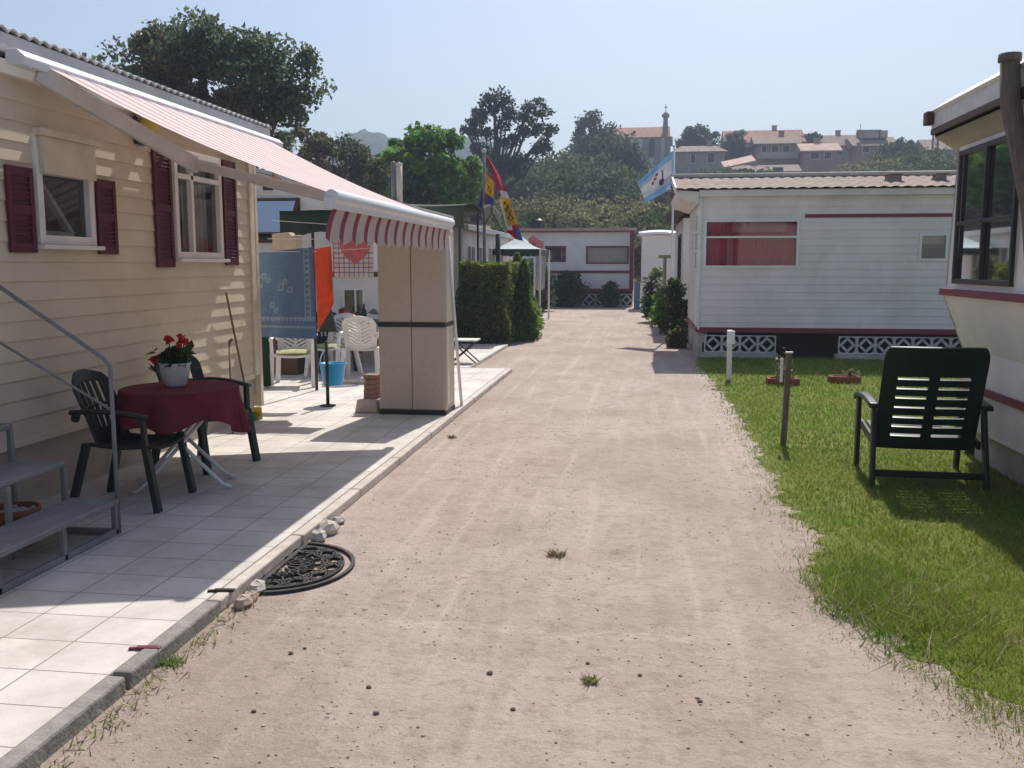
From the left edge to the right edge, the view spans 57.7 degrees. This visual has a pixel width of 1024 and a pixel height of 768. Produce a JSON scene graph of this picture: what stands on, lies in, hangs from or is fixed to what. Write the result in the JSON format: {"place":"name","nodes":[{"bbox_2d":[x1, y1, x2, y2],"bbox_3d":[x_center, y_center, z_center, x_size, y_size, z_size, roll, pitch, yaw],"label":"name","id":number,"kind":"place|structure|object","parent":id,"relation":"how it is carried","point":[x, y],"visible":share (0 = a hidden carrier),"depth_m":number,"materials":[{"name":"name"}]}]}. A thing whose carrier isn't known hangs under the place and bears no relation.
{"place":"outdoors","nodes":[
{"label":"outdoors","id":0,"kind":"place"},
{"bbox_2d":[0,365,505,758],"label":"patio","id":1,"kind":"structure","parent":0,"point":[73,629],"depth_m":5.45,"materials":[{"name":"tile"}]},
{"bbox_2d":[0,501,41,548],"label":"plant pot","id":2,"kind":"object","parent":1,"relation":"on","point":[21,509],"visible":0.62,"depth_m":5.27,"materials":[{"name":"ceramic"}]},
{"bbox_2d":[0,285,121,594],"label":"steps","id":3,"kind":"structure","parent":1,"relation":"on","point":[64,516],"depth_m":5.29,"materials":[{"name":"grey metal"}]},
{"bbox_2d":[68,369,196,513],"bbox_3d":[-2.575,0.352,6.256,0.646,0.903,0.612,0,7,4],"label":"armchair","id":4,"kind":"object","parent":1,"relation":"on","point":[144,442],"visible":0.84,"depth_m":6.15,"materials":[{"name":"green plastic"}]},
{"bbox_2d":[0,24,271,503],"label":"mobile home","id":5,"kind":"object","parent":1,"relation":"on","point":[122,252],"visible":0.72,"depth_m":7.01,"materials":[{"name":"beige"}]},
{"bbox_2d":[30,127,104,249],"bbox_3d":[-3.235,-1.338,6.506,0.411,0.788,0.710,1,7,8],"label":"window","id":6,"kind":"structure","parent":5,"relation":"in","point":[58,154],"depth_m":6.46,"materials":[{"name":"white plastic"}]},
{"bbox_2d":[171,150,230,261],"bbox_3d":[-2.893,-1.600,8.461,0.222,0.973,0.970,1,7,8],"label":"window","id":7,"kind":"structure","parent":5,"relation":"in","point":[193,191],"depth_m":8.49,"materials":[{"name":"white plastic"}]},
{"bbox_2d":[5,49,454,251],"bbox_3d":[-1.859,-1.727,7.768,2.082,1.195,4.240,1,7,8],"label":"awning","id":8,"kind":"object","parent":5,"relation":"attached to","point":[359,215],"visible":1,"depth_m":6.70,"materials":[{"name":"white fabric"}]},
{"bbox_2d":[128,421,236,493],"bbox_3d":[-2.375,0.385,6.698,0.782,0.713,0.770,1,7,8],"label":"round table","id":9,"kind":"object","parent":1,"relation":"on","point":[168,455],"visible":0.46,"depth_m":6.60,"materials":[{"name":"white plastic"}]},
{"bbox_2d":[117,380,250,435],"bbox_3d":[-2.371,0.192,6.681,0.981,0.344,0.978,1,7,8],"label":"tablecloth","id":10,"kind":"object","parent":9,"relation":"on","point":[165,408],"visible":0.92,"depth_m":6.35,"materials":[{"name":"fabric"}]},
{"bbox_2d":[144,333,199,386],"bbox_3d":[-2.442,-0.176,6.698,0.364,0.381,0.345,1,7,8],"label":"flower pot","id":11,"kind":"object","parent":10,"relation":"on","point":[175,364],"visible":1,"depth_m":6.63,"materials":[{"name":"ceramic"}]},
{"bbox_2d":[151,355,260,474],"bbox_3d":[-2.480,0.202,7.436,0.646,0.903,0.612,4,8,26],"label":"armchair","id":12,"kind":"object","parent":1,"relation":"on","point":[198,374],"visible":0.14,"depth_m":7.56,"materials":[{"name":"green plastic"}]},
{"bbox_2d":[225,292,262,420],"bbox_3d":[-2.715,-0.266,9.326,0.103,1.331,0.577,2,8,17],"label":"broom","id":13,"kind":"object","parent":1,"relation":"on","point":[257,413],"visible":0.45,"depth_m":9.30,"materials":[{"name":"brown wood"}]},
{"bbox_2d":[262,337,270,386],"bbox_3d":[-3.228,-0.333,12.134,0.162,0.748,0.268,-4,8,-29],"label":"folded parasol","id":14,"kind":"object","parent":1,"relation":"on","point":[266,363],"visible":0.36,"depth_m":12.07,"materials":[{"name":"green fabric"}]},
{"bbox_2d":[273,337,305,374],"bbox_3d":[-3.929,-0.493,13.781,1.800,0.660,0.450,1,7,8],"label":"cupboard","id":15,"kind":"object","parent":1,"relation":"on","point":[292,366],"visible":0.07,"depth_m":13.54,"materials":[{"name":"brown wood"}]},
{"bbox_2d":[268,334,318,387],"bbox_3d":[-2.908,-0.436,12.415,0.612,0.903,0.646,-1,7,-7],"label":"plastic chair","id":16,"kind":"object","parent":1,"relation":"on","point":[295,350],"visible":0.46,"depth_m":12.20,"materials":[{"name":"white plastic"}]},
{"bbox_2d":[279,210,331,389],"bbox_3d":[-2.363,-1.026,11.634,0.997,2.263,0.254,1,7,8],"label":"sunshade","id":17,"kind":"object","parent":1,"relation":"on","point":[309,217],"visible":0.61,"depth_m":11.45,"materials":[{"name":"metal"}]},
{"bbox_2d":[320,341,335,406],"bbox_3d":[-2.092,-0.117,10.526,0.180,0.740,0.180,1,7,8],"label":"stand pole","id":18,"kind":"object","parent":1,"relation":"on","point":[327,404],"visible":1,"depth_m":10.51,"materials":[{"name":"metal"}]},
{"bbox_2d":[318,346,346,385],"bbox_3d":[-2.065,-0.214,10.713,0.324,0.446,0.324,1,7,8],"label":"bucket","id":19,"kind":"object","parent":18,"relation":"hanging from","point":[336,372],"visible":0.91,"depth_m":10.63,"materials":[{"name":"blue plastic"}]},
{"bbox_2d":[309,312,357,372],"bbox_3d":[-2.753,-0.655,14.131,0.612,0.903,0.646,-5,9,-32],"label":"armchair","id":20,"kind":"object","parent":1,"relation":"on","point":[321,339],"visible":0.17,"depth_m":14.06,"materials":[{"name":"green plastic"}]},
{"bbox_2d":[304,313,363,376],"bbox_3d":[-2.562,-0.561,13.396,0.612,0.903,0.646,4,8,28],"label":"plastic chair","id":21,"kind":"object","parent":1,"relation":"on","point":[338,342],"visible":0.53,"depth_m":13.48,"materials":[{"name":"white plastic"}]},
{"bbox_2d":[319,309,336,331],"bbox_3d":[-2.654,-0.964,13.409,0.251,0.420,0.080,1,7,8],"label":"bag","id":22,"kind":"object","parent":21,"relation":"hanging from","point":[328,325],"visible":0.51,"depth_m":13.38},
{"bbox_2d":[337,316,379,375],"bbox_3d":[-2.108,-0.527,13.131,0.612,0.903,0.646,0,7,2],"label":"plastic chair","id":23,"kind":"object","parent":1,"relation":"on","point":[359,345],"visible":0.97,"depth_m":12.91,"materials":[{"name":"white plastic"}]},
{"bbox_2d":[355,396,380,412],"bbox_3d":[-1.563,0.224,10.186,0.256,0.150,0.250,1,7,8],"label":"stone block","id":24,"kind":"object","parent":1,"relation":"on","point":[367,405],"depth_m":10.06,"materials":[{"name":"grey stone"}]},
{"bbox_2d":[377,230,454,415],"bbox_3d":[-1.028,-0.673,10.066,0.738,1.960,0.504,1,7,8],"label":"cabinet","id":25,"kind":"object","parent":1,"relation":"on","point":[416,343],"visible":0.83,"depth_m":9.85,"materials":[{"name":"beige plastic"}]},
{"bbox_2d":[264,220,376,251],"bbox_3d":[-2.034,-1.606,10.110,1.252,0.347,0.371,-1,7,-5],"label":"clothes line","id":26,"kind":"object","parent":25,"relation":"attached to","point":[299,251],"visible":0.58,"depth_m":10.02,"materials":[{"name":"white metal"}]},
{"bbox_2d":[259,247,315,338],"bbox_3d":[-2.453,-0.984,10.082,0.644,0.990,0.051,1,7,7],"label":"towel","id":27,"kind":"object","parent":26,"relation":"hanging from","point":[287,292],"visible":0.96,"depth_m":10.08,"materials":[{"name":"blue fabric"}]},
{"bbox_2d":[314,246,333,332],"bbox_3d":[-2.038,-1.025,10.101,0.210,0.937,0.053,0,7,2],"label":"cloth","id":28,"kind":"object","parent":26,"relation":"hanging from","point":[324,278],"visible":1,"depth_m":10.09,"materials":[{"name":"orange fabric"}]},
{"bbox_2d":[333,239,373,276],"bbox_3d":[-1.729,-1.379,10.136,0.450,0.423,0.037,1,7,8],"label":"kitchen towel","id":29,"kind":"object","parent":26,"relation":"hanging from","point":[357,262],"visible":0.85,"depth_m":10.14,"materials":[{"name":"white fabric"}]},
{"bbox_2d":[448,236,462,405],"bbox_3d":[-0.623,-0.625,10.205,0.036,1.960,0.584,1,7,11],"label":"support pole","id":30,"kind":"object","parent":1,"relation":"on","point":[456,337],"visible":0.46,"depth_m":10.20,"materials":[{"name":"white metal"}]},
{"bbox_2d":[272,232,302,250],"bbox_3d":[-2.662,-1.670,11.030,0.318,0.249,0.180,1,7,8],"label":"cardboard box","id":31,"kind":"object","parent":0,"point":[286,241],"visible":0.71,"depth_m":10.94,"materials":[{"name":"cardboard"}]},
{"bbox_2d":[310,129,511,178],"bbox_3d":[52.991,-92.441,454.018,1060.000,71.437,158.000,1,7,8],"label":"distant ridge","id":32,"kind":"structure","parent":0,"point":[376,142],"depth_m":457.30,"materials":[{"name":"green plant"}]},
{"bbox_2d":[318,344,507,367],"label":"patio","id":33,"kind":"structure","parent":0,"point":[481,353],"depth_m":16.84,"materials":[{"name":"tile"}]},
{"bbox_2d":[256,161,453,362],"bbox_3d":[-3.928,-2.193,16.736,5.090,3.282,3.975,1,7,8],"label":"mobile home","id":34,"kind":"object","parent":33,"relation":"on","point":[355,294],"visible":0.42,"depth_m":15.09,"materials":[{"name":"white plastic"}]},
{"bbox_2d":[342,288,364,311],"bbox_3d":[-2.564,-1.341,15.195,0.376,0.456,0.170,1,7,8],"label":"window","id":35,"kind":"structure","parent":34,"relation":"in","point":[361,291],"depth_m":15.13,"materials":[{"name":"white plastic"}]},
{"bbox_2d":[454,338,480,362],"bbox_3d":[-0.773,-0.545,15.299,0.457,0.393,0.400,1,7,8],"label":"side table","id":36,"kind":"object","parent":33,"relation":"on","point":[474,340],"visible":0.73,"depth_m":15.16,"materials":[{"name":"white plastic"}]},
{"bbox_2d":[0,0,1023,170],"label":"sky","id":37,"kind":"structure","parent":0,"point":[824,67],"materials":[{"name":"blue"}]},
{"bbox_2d":[37,302,1023,767],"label":"dirt road","id":38,"kind":"structure","parent":0,"point":[575,362],"depth_m":4.24,"materials":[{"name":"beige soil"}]},
{"bbox_2d":[0,676,125,767],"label":"kerb stone","id":39,"kind":"object","parent":38,"relation":"on","point":[44,743],"visible":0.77,"depth_m":3.25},
{"bbox_2d":[29,595,263,767],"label":"kerb weeds","id":40,"kind":"object","parent":38,"relation":"on","point":[136,692],"visible":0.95,"depth_m":3.61,"materials":[{"name":"green plant"}]},
{"bbox_2d":[114,601,218,688],"bbox_3d":[-1.477,1.137,4.037,0.076,0.120,0.790,1,7,8],"label":"kerb stone","id":41,"kind":"object","parent":38,"relation":"on","point":[135,669],"visible":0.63,"depth_m":3.96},
{"bbox_2d":[233,594,252,609],"bbox_3d":[-1.307,1.062,4.527,0.104,0.077,0.099,-5,9,-34],"label":"stone","id":42,"kind":"object","parent":38,"relation":"on","point":[245,600],"visible":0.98,"depth_m":4.50,"materials":[{"name":"beige stone"}]},
{"bbox_2d":[247,579,264,593],"bbox_3d":[-1.296,1.036,4.715,0.092,0.086,0.113,-3,8,-22],"label":"stone","id":43,"kind":"object","parent":38,"relation":"on","point":[258,585],"visible":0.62,"depth_m":4.69,"materials":[{"name":"grey stone"}]},
{"bbox_2d":[259,542,354,594],"bbox_3d":[-1.091,1.003,5.081,0.440,0.015,0.860,1,7,8],"label":"doormat","id":44,"kind":"object","parent":38,"relation":"on","point":[299,565],"visible":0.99,"depth_m":5.03,"materials":[{"name":"rubber"}]},
{"bbox_2d":[310,529,326,542],"bbox_3d":[-1.165,0.919,5.610,0.095,0.092,0.120,1,7,8],"label":"stone","id":45,"kind":"object","parent":38,"relation":"on","point":[318,535],"visible":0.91,"depth_m":5.57,"materials":[{"name":"grey stone"}]},
{"bbox_2d":[318,519,339,535],"bbox_3d":[-1.136,0.894,5.748,0.119,0.120,0.169,1,7,8],"label":"stone","id":46,"kind":"object","parent":38,"relation":"on","point":[329,527],"visible":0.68,"depth_m":5.71,"materials":[{"name":"grey stone"}]},
{"bbox_2d":[208,368,511,611],"bbox_3d":[-0.728,0.422,9.448,0.085,0.064,10.188,1,7,8],"label":"patio edge","id":47,"kind":"object","parent":38,"relation":"on","point":[266,564],"visible":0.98,"depth_m":6.16,"materials":[{"name":"grey concrete"}]},
{"bbox_2d":[454,259,522,344],"bbox_3d":[-0.374,-1.855,20.639,1.246,1.814,3.657,1,7,8],"label":"hedge","id":48,"kind":"object","parent":38,"relation":"on","point":[485,312],"visible":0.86,"depth_m":19.03,"materials":[{"name":"green plant"}]},
{"bbox_2d":[479,148,522,262],"bbox_3d":[-0.270,-3.071,20.500,1.018,4.189,0.282,2,8,16],"label":"flagpole","id":49,"kind":"object","parent":38,"relation":"on","point":[487,198],"visible":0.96,"depth_m":20.42,"materials":[{"name":"multicoloured fabric"}]},
{"bbox_2d":[492,237,549,318],"bbox_3d":[0.229,-3.107,27.349,1.525,2.521,2.660,1,7,8],"label":"gazebo","id":50,"kind":"object","parent":38,"relation":"on","point":[524,247],"visible":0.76,"depth_m":26.18,"materials":[{"name":"white fabric"}]},
{"bbox_2d":[535,255,545,290],"bbox_3d":[0.833,-3.351,27.438,0.338,1.193,0.170,1,7,8],"label":"hanging sheet","id":51,"kind":"object","parent":50,"relation":"hanging from","point":[543,261],"visible":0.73,"depth_m":27.45,"materials":[{"name":"white fabric"}]},
{"bbox_2d":[511,258,541,341],"bbox_3d":[0.268,-1.813,20.270,0.765,1.852,0.732,1,7,8],"label":"conifer","id":52,"kind":"object","parent":38,"relation":"on","point":[525,318],"visible":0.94,"depth_m":20.16,"materials":[{"name":"green plant"}]},
{"bbox_2d":[551,270,591,306],"bbox_3d":[2.194,-3.717,36.722,1.691,1.559,1.670,-5,9,-37],"label":"shrub","id":53,"kind":"object","parent":38,"relation":"on","point":[569,289],"visible":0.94,"depth_m":36.39,"materials":[{"name":"green plant"}]},
{"bbox_2d":[519,218,636,305],"bbox_3d":[2.768,-5.095,38.868,4.813,3.540,3.570,1,7,8],"label":"mobile home","id":54,"kind":"object","parent":38,"relation":"on","point":[597,258],"visible":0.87,"depth_m":37.19,"materials":[{"name":"white plastic"}]},
{"bbox_2d":[586,246,628,263],"bbox_3d":[3.810,-5.150,37.131,1.705,0.712,0.170,1,7,8],"label":"window","id":55,"kind":"structure","parent":54,"relation":"in","point":[594,254],"depth_m":37.17,"materials":[{"name":"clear glass"}]},
{"bbox_2d":[552,294,632,305],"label":"breeze block wall","id":56,"kind":"structure","parent":38,"relation":"on","point":[582,304],"depth_m":37.43,"materials":[{"name":"white concrete"}]},
{"bbox_2d":[597,280,621,306],"bbox_3d":[3.882,-3.505,36.564,0.793,1.178,0.929,-7,10,-44],"label":"shrub","id":57,"kind":"object","parent":38,"relation":"on","point":[610,296],"visible":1,"depth_m":36.42,"materials":[{"name":"green plant"}]},
{"bbox_2d":[638,266,668,320],"bbox_3d":[4.206,-2.573,27.105,0.988,1.728,0.914,5,9,35],"label":"shrub","id":58,"kind":"object","parent":38,"relation":"on","point":[646,301],"visible":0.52,"depth_m":27.05,"materials":[{"name":"green plant"}]},
{"bbox_2d":[637,148,674,329],"bbox_3d":[3.211,-3.143,20.930,0.838,4.222,0.164,1,7,8],"label":"flagpole","id":59,"kind":"object","parent":38,"relation":"on","point":[654,182],"visible":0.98,"depth_m":20.75,"materials":[{"name":"fabric"}]},
{"bbox_2d":[638,230,675,308],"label":"shed","id":60,"kind":"structure","parent":38,"relation":"on","point":[655,243],"depth_m":34.76,"materials":[{"name":"white metal"}]},
{"bbox_2d":[648,284,679,333],"bbox_3d":[3.696,-1.781,22.279,0.882,1.378,0.782,6,10,40],"label":"shrub","id":61,"kind":"object","parent":38,"relation":"on","point":[658,319],"visible":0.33,"depth_m":22.24,"materials":[{"name":"green plant"}]},
{"bbox_2d":[664,277,687,337],"bbox_3d":[3.699,-1.621,20.550,0.682,1.502,0.644,-4,8,-31],"label":"shrub","id":62,"kind":"object","parent":38,"relation":"on","point":[677,311],"visible":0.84,"depth_m":20.44,"materials":[{"name":"green plant"}]},
{"bbox_2d":[664,325,688,348],"bbox_3d":[3.303,-0.905,18.649,0.497,0.566,0.462,1,7,8],"label":"shrub","id":63,"kind":"object","parent":38,"relation":"on","point":[676,338],"visible":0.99,"depth_m":18.58,"materials":[{"name":"green plant"}]},
{"bbox_2d":[701,335,777,357],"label":"breeze block wall","id":64,"kind":"structure","parent":38,"relation":"on","point":[748,353],"depth_m":16.68,"materials":[{"name":"concrete"}]},
{"bbox_2d":[463,167,653,299],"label":"hill","id":65,"kind":"structure","parent":0,"point":[636,277],"depth_m":75.39,"materials":[{"name":"green plant"}]},
{"bbox_2d":[459,85,559,228],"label":"eucalyptus tree","id":66,"kind":"object","parent":65,"relation":"on","point":[508,165],"visible":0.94,"depth_m":70.57,"materials":[{"name":"green plant"}]},
{"bbox_2d":[428,149,670,221],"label":"woodland","id":67,"kind":"object","parent":65,"relation":"on","point":[548,175],"visible":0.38,"depth_m":79.32,"materials":[{"name":"green plant"}]},
{"bbox_2d":[481,192,683,274],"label":"scrub","id":68,"kind":"object","parent":65,"relation":"on","point":[559,213],"visible":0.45,"depth_m":58.74,"materials":[{"name":"green plant"}]},
{"bbox_2d":[567,108,623,153],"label":"oak tree","id":69,"kind":"object","parent":65,"relation":"on","point":[585,122],"visible":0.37,"depth_m":120.50,"materials":[{"name":"green plant"}]},
{"bbox_2d":[556,127,655,178],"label":"oak tree","id":70,"kind":"object","parent":65,"relation":"on","point":[627,152],"visible":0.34,"depth_m":104.06,"materials":[{"name":"green plant"}]},
{"bbox_2d":[608,107,672,166],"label":"church","id":71,"kind":"structure","parent":65,"relation":"on","point":[657,143],"depth_m":144.91,"materials":[{"name":"paint"}]},
{"bbox_2d":[672,122,720,148],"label":"round tree","id":72,"kind":"object","parent":65,"relation":"on","point":[690,136],"visible":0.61,"depth_m":136.70,"materials":[{"name":"green plant"}]},
{"bbox_2d":[671,140,727,173],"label":"cottage","id":73,"kind":"structure","parent":65,"relation":"on","point":[693,159],"depth_m":126.94,"materials":[{"name":"paint"}]},
{"bbox_2d":[675,165,784,173],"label":"garden scrub","id":74,"kind":"object","parent":65,"relation":"on","point":[727,169],"visible":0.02,"depth_m":106.36,"materials":[{"name":"green plant"}]},
{"bbox_2d":[716,129,751,160],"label":"round tree","id":75,"kind":"object","parent":65,"relation":"on","point":[734,145],"visible":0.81,"depth_m":138.73,"materials":[{"name":"green plant"}]},
{"bbox_2d":[721,155,755,170],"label":"lean to shed","id":76,"kind":"object","parent":65,"relation":"on","point":[741,161],"visible":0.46,"depth_m":116.42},
{"bbox_2d":[720,125,806,164],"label":"roof","id":77,"kind":"structure","parent":65,"relation":"on","point":[772,132],"depth_m":145.16,"materials":[{"name":"tile"}]},
{"bbox_2d":[731,159,801,172],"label":"village house","id":78,"kind":"structure","parent":65,"relation":"on","point":[780,168],"depth_m":119.70,"materials":[{"name":"stone"}]},
{"bbox_2d":[749,131,800,164],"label":"village house","id":79,"kind":"structure","parent":65,"relation":"on","point":[779,149],"depth_m":133.01,"materials":[{"name":"paint"}]},
{"bbox_2d":[795,138,842,171],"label":"village house","id":80,"kind":"structure","parent":65,"relation":"on","point":[816,156],"depth_m":128.70,"materials":[{"name":"paint"}]},
{"bbox_2d":[820,130,855,171],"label":"village house","id":81,"kind":"structure","parent":65,"relation":"on","point":[844,154],"depth_m":142.08,"materials":[{"name":"paint"}]},
{"bbox_2d":[845,124,895,165],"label":"village house","id":82,"kind":"structure","parent":65,"relation":"on","point":[865,143],"depth_m":138.07,"materials":[{"name":"paint"}]},
{"bbox_2d":[830,142,957,171],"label":"hill scrub","id":83,"kind":"object","parent":65,"relation":"on","point":[934,162],"visible":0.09,"depth_m":96.93,"materials":[{"name":"green plant"}]},
{"bbox_2d":[877,136,920,159],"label":"round tree","id":84,"kind":"object","parent":65,"relation":"on","point":[893,147],"visible":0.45,"depth_m":119.42,"materials":[{"name":"green plant"}]},
{"bbox_2d":[916,138,957,159],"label":"village house","id":85,"kind":"structure","parent":65,"relation":"on","point":[927,143],"depth_m":129.71,"materials":[{"name":"stone"}]},
{"bbox_2d":[541,300,832,358],"bbox_3d":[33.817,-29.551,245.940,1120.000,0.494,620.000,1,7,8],"label":"ground","id":86,"kind":"structure","parent":0,"point":[805,357],"depth_m":16.97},
{"bbox_2d":[68,5,337,169],"bbox_3d":[-9.810,-6.627,28.971,8.952,9.352,4.755,1,7,8],"label":"oak tree","id":87,"kind":"object","parent":86,"relation":"on","point":[180,57],"visible":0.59,"depth_m":27.58,"materials":[{"name":"green plant"}]},
{"bbox_2d":[285,126,390,196],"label":"birch tree","id":88,"kind":"object","parent":86,"relation":"on","point":[321,145],"visible":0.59,"depth_m":42.51,"materials":[{"name":"green plant"}]},
{"bbox_2d":[380,121,490,204],"bbox_3d":[-3.202,-6.896,37.873,4.665,7.581,3.812,1,7,8],"label":"walnut tree","id":89,"kind":"object","parent":86,"relation":"on","point":[443,178],"visible":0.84,"depth_m":37.06,"materials":[{"name":"green plant"}]},
{"bbox_2d":[410,204,500,325],"bbox_3d":[-2.616,-2.454,20.461,4.441,2.975,2.373,1,7,8],"label":"canvas shelter","id":90,"kind":"object","parent":86,"relation":"on","point":[456,211],"visible":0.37,"depth_m":19.14,"materials":[{"name":"fabric"}]},
{"bbox_2d":[451,224,514,318],"bbox_3d":[-2.351,-3.189,26.574,4.100,2.280,10.000,1,7,8],"label":"mobile home","id":91,"kind":"object","parent":86,"relation":"on","point":[469,242],"visible":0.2,"depth_m":22.95,"materials":[{"name":"white plastic"}]},
{"bbox_2d":[526,258,557,310],"bbox_3d":[0.800,-3.539,33.549,1.781,2.010,1.689,1,7,8],"label":"shrub","id":92,"kind":"object","parent":86,"relation":"on","point":[544,299],"visible":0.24,"depth_m":33.28,"materials":[{"name":"green plant"}]},
{"bbox_2d":[670,170,960,356],"bbox_3d":[8.168,-2.310,17.617,10.220,3.410,3.881,1,7,8],"label":"mobile home","id":93,"kind":"object","parent":86,"relation":"on","point":[809,263],"visible":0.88,"depth_m":16.34,"materials":[{"name":"white plastic"}]},
{"bbox_2d":[703,219,799,267],"bbox_3d":[4.228,-2.485,16.492,1.641,0.850,0.245,1,7,8],"label":"window","id":94,"kind":"structure","parent":93,"relation":"in","point":[728,243],"depth_m":16.56,"materials":[{"name":"white plastic"}]},
{"bbox_2d":[918,233,948,260],"bbox_3d":[7.257,-2.363,16.052,0.481,0.475,0.170,1,7,8],"label":"window","id":95,"kind":"structure","parent":93,"relation":"in","point":[925,238],"depth_m":16.00,"materials":[{"name":"white plastic"}]},
{"bbox_2d":[833,336,959,359],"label":"breeze block wall","id":96,"kind":"structure","parent":86,"relation":"on","point":[874,354],"depth_m":16.37,"materials":[{"name":"concrete"}]},
{"bbox_2d":[681,356,1023,767],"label":"lawn","id":97,"kind":"structure","parent":0,"point":[841,540],"depth_m":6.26,"materials":[{"name":"plant"}]},
{"bbox_2d":[726,330,734,380],"bbox_3d":[3.115,-0.380,13.283,0.110,0.782,0.070,1,7,8],"label":"post","id":98,"kind":"object","parent":97,"relation":"on","point":[730,337],"visible":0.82,"depth_m":13.26,"materials":[{"name":"white plastic"}]},
{"bbox_2d":[766,347,799,385],"bbox_3d":[3.757,-0.248,12.881,0.430,0.523,0.290,1,7,8],"label":"planter","id":99,"kind":"object","parent":97,"relation":"on","point":[775,380],"visible":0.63,"depth_m":12.81,"materials":[{"name":"brick"}]},
{"bbox_2d":[780,351,792,444],"bbox_3d":[2.503,0.161,8.535,0.110,0.916,0.075,1,7,8],"label":"post","id":100,"kind":"object","parent":97,"relation":"on","point":[786,396],"visible":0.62,"depth_m":8.51,"materials":[{"name":"grey wood"}]},
{"bbox_2d":[827,368,861,383],"bbox_3d":[4.706,-0.118,13.107,0.450,0.207,0.271,1,7,8],"label":"planter","id":101,"kind":"object","parent":97,"relation":"on","point":[850,377],"visible":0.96,"depth_m":13.01,"materials":[{"name":"brick"}]},
{"bbox_2d":[853,346,993,490],"bbox_3d":[3.164,0.208,7.207,0.860,1.069,0.933,1,7,11],"label":"recliner chair","id":102,"kind":"object","parent":97,"relation":"on","point":[926,431],"visible":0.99,"depth_m":6.90,"materials":[{"name":"green plastic"}]},
{"bbox_2d":[923,59,1023,485],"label":"mobile home","id":103,"kind":"object","parent":97,"relation":"on","point":[982,292],"visible":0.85,"depth_m":7.00,"materials":[{"name":"metal"}]},
{"bbox_2d":[951,135,1020,286],"bbox_3d":[3.609,-1.275,6.971,0.163,1.060,1.220,1,7,8],"label":"window","id":104,"kind":"structure","parent":103,"relation":"in","point":[988,224],"depth_m":6.94,"materials":[{"name":"glass"}]},
{"bbox_2d":[998,51,1023,254],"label":"wooden post","id":105,"kind":"object","parent":97,"relation":"on","point":[1011,108],"visible":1,"depth_m":6.00,"materials":[{"name":"grey wood"}]},
{"label":"dirt yard","id":106,"kind":"structure","parent":0,"visible":0},
{"bbox_2d":[662,211,689,321],"bbox_3d":[7.114,-3.423,24.071,6.280,3.420,5.500,1,7,8],"label":"mobile home","id":107,"kind":"object","parent":106,"relation":"on","point":[682,236],"visible":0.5,"depth_m":22.23,"materials":[{"name":"white plastic"}]},
{"bbox_2d":[677,234,682,280],"bbox_3d":[4.261,-3.162,23.531,0.080,1.200,1.600,1,7,8],"label":"window","id":108,"kind":"structure","parent":107,"relation":"in","point":[680,236],"depth_m":23.98,"materials":[{"name":"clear glass"}]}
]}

